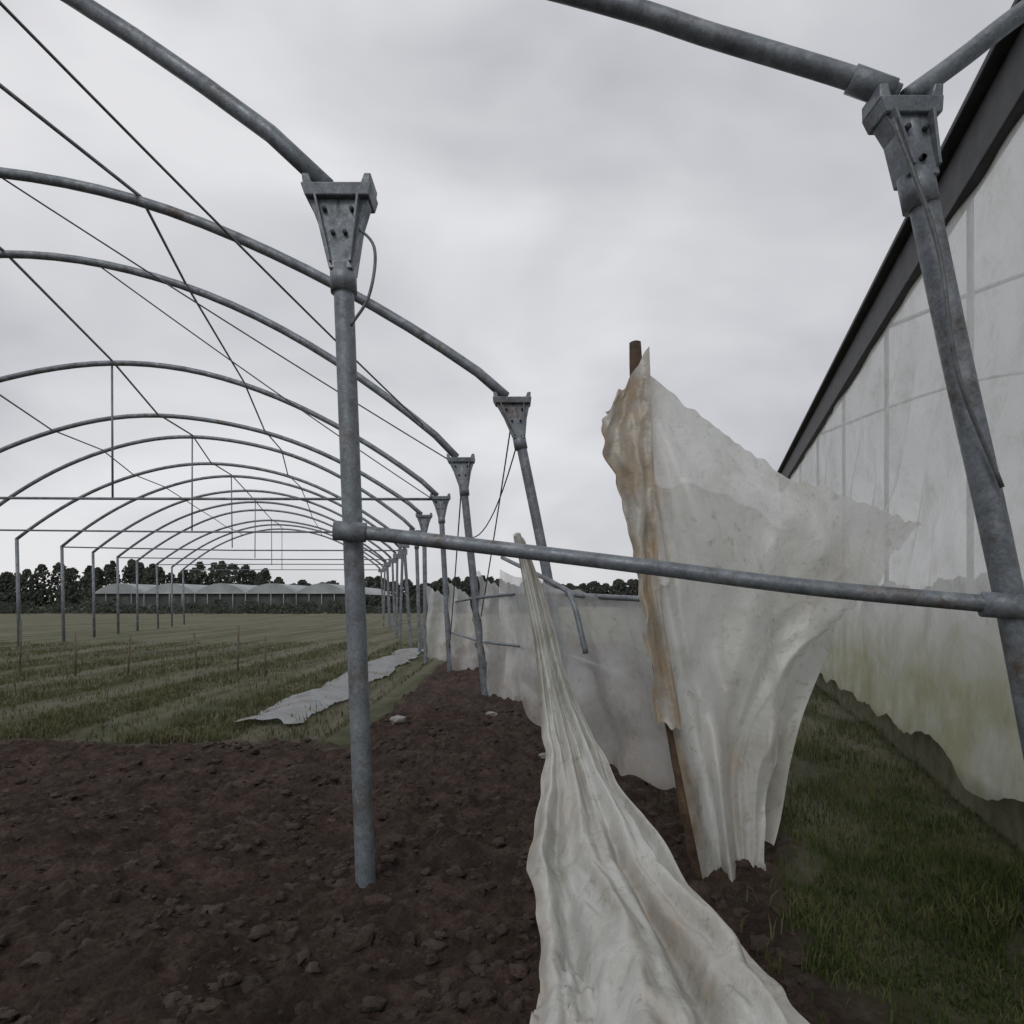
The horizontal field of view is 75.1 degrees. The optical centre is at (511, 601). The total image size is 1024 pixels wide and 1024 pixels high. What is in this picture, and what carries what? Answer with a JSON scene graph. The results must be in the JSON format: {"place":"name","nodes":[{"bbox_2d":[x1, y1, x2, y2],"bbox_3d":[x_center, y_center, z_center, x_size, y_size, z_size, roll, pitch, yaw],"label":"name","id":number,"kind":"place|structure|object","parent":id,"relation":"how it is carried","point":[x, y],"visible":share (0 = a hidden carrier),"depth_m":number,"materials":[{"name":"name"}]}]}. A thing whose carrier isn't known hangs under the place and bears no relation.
{"place":"outdoors","nodes":[
{"label":"outdoors","id":0,"kind":"place"},
{"bbox_2d":[0,640,431,744],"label":"field grass","id":1,"kind":"structure","parent":0,"point":[214,732],"depth_m":10.52,"materials":[{"name":"green plant"}]},
{"bbox_2d":[0,0,1013,600],"label":"sky","id":2,"kind":"structure","parent":0,"point":[559,187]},
{"bbox_2d":[0,603,1023,1023],"bbox_3d":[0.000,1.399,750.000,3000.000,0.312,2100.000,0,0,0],"label":"ground","id":3,"kind":"structure","parent":0,"point":[126,983],"depth_m":3.92,"materials":[{"name":"soil"}]},
{"bbox_2d":[7,621,265,676],"bbox_3d":[-9.683,1.007,14.012,9.594,1.190,1.606,0,0,0],"label":"stake fence","id":4,"kind":"object","parent":3,"relation":"on","point":[75,653],"visible":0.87,"depth_m":14.05,"materials":[{"name":"grey wood"}]},
{"bbox_2d":[0,597,472,613],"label":"hedge","id":5,"kind":"object","parent":3,"relation":"on","point":[216,606],"visible":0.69,"depth_m":83.21,"materials":[{"name":"green plant"}]},
{"bbox_2d":[95,583,391,610],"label":"distant greenhouse","id":6,"kind":"object","parent":3,"relation":"on","point":[233,595],"visible":0.66,"depth_m":105.30,"materials":[{"name":"white plastic"}]},
{"bbox_2d":[0,559,638,606],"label":"distant tree line","id":7,"kind":"object","parent":3,"relation":"on","point":[74,594],"visible":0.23,"depth_m":197.51,"materials":[{"name":"green plant"}]},
{"bbox_2d":[234,648,423,723],"bbox_3d":[-2.988,1.434,13.969,1.050,0.122,12.158,0,0,0],"label":"plastic mulch strip","id":8,"kind":"object","parent":3,"relation":"on","point":[299,702],"visible":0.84,"depth_m":10.12,"materials":[{"name":"white plastic"}]},
{"bbox_2d":[390,715,405,724],"bbox_3d":[-1.251,1.297,7.302,0.178,0.105,0.138,0,0,22],"label":"stone","id":9,"kind":"object","parent":3,"relation":"on","point":[397,719],"visible":1,"depth_m":7.25,"materials":[{"name":"stone"}]},
{"bbox_2d":[426,585,446,661],"bbox_3d":[-1.716,0.575,16.077,0.313,1.950,0.964,0,0,35],"label":"plastic rag","id":10,"kind":"object","parent":3,"relation":"on","point":[435,636],"visible":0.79,"depth_m":16.00,"materials":[{"name":"white plastic"}]},
{"bbox_2d":[0,703,888,1023],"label":"soil clods","id":11,"kind":"object","parent":3,"relation":"on","point":[474,961],"visible":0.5,"depth_m":3.20,"materials":[{"name":"brown soil"}]},
{"bbox_2d":[447,581,486,670],"bbox_3d":[-0.877,0.575,13.085,0.392,1.950,0.965,0,0,35],"label":"plastic rag","id":12,"kind":"object","parent":3,"relation":"on","point":[463,655],"visible":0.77,"depth_m":13.03,"materials":[{"name":"white plastic"}]},
{"bbox_2d":[486,711,496,715],"bbox_3d":[-0.247,1.334,7.899,0.122,0.067,0.108,0,0,-24],"label":"stone","id":13,"kind":"object","parent":3,"relation":"on","point":[491,713],"visible":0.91,"depth_m":7.87,"materials":[{"name":"stone"}]},
{"bbox_2d":[476,571,520,700],"bbox_3d":[-0.072,0.561,9.413,0.435,1.978,0.991,0,0,35],"label":"plastic rag","id":14,"kind":"object","parent":3,"relation":"on","point":[493,631],"visible":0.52,"depth_m":9.24,"materials":[{"name":"white plastic"}]},
{"bbox_2d":[0,0,1023,887],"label":"greenhouse frame","id":15,"kind":"object","parent":3,"relation":"on","point":[898,122],"visible":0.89,"depth_m":3.40,"materials":[{"name":"metal"}]},
{"bbox_2d":[538,753,545,758],"bbox_3d":[0.299,1.440,6.201,0.109,0.059,0.084,0,0,0],"label":"stone","id":16,"kind":"object","parent":3,"relation":"on","point":[542,755],"visible":0.68,"depth_m":6.18,"materials":[{"name":"stone"}]},
{"bbox_2d":[499,570,675,789],"bbox_3d":[0.576,0.537,6.231,0.604,1.874,4.175,0,0,-26],"label":"torn plastic sheet","id":17,"kind":"object","parent":3,"relation":"on","point":[635,742],"visible":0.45,"depth_m":5.46,"materials":[{"name":"white plastic"}]},
{"bbox_2d":[513,533,809,1023],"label":"torn plastic sheet","id":18,"kind":"object","parent":3,"relation":"on","point":[634,927],"visible":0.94,"depth_m":2.65,"materials":[{"name":"white plastic"}]},
{"bbox_2d":[629,340,701,878],"bbox_3d":[0.845,0.178,3.479,0.492,3.159,0.121,0,0,26],"label":"wooden pole","id":19,"kind":"object","parent":3,"relation":"on","point":[635,353],"visible":0.29,"depth_m":3.43,"materials":[{"name":"brown wood"}]},
{"bbox_2d":[601,347,682,730],"bbox_3d":[0.667,-0.345,3.439,0.432,1.990,0.158,0,0,31],"label":"torn plastic sheet","id":20,"kind":"object","parent":19,"relation":"attached to","point":[627,434],"visible":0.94,"depth_m":3.44,"materials":[{"name":"beige plastic"}]},
{"bbox_2d":[650,376,922,881],"bbox_3d":[1.683,0.080,3.808,2.062,2.720,0.372,0,0,-23],"label":"torn plastic sheet","id":21,"kind":"object","parent":19,"relation":"attached to","point":[723,500],"visible":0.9,"depth_m":3.67,"materials":[{"name":"white plastic"}]},
{"bbox_2d":[765,622,835,845],"bbox_3d":[1.609,0.358,4.086,1.671,2.137,0.410,0,0,-24],"label":"torn plastic sheet","id":22,"kind":"object","parent":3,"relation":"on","point":[805,672],"visible":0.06,"depth_m":4.17,"materials":[{"name":"white plastic"}]},
{"bbox_2d":[597,673,1023,1023],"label":"grass","id":23,"kind":"structure","parent":3,"relation":"on","point":[996,897],"depth_m":3.22,"materials":[{"name":"green plant"}]},
{"bbox_2d":[777,0,1023,852],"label":"plastic film greenhouse","id":24,"kind":"object","parent":3,"relation":"on","point":[929,687],"visible":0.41,"depth_m":4.75,"materials":[{"name":"plastic"}]}
]}

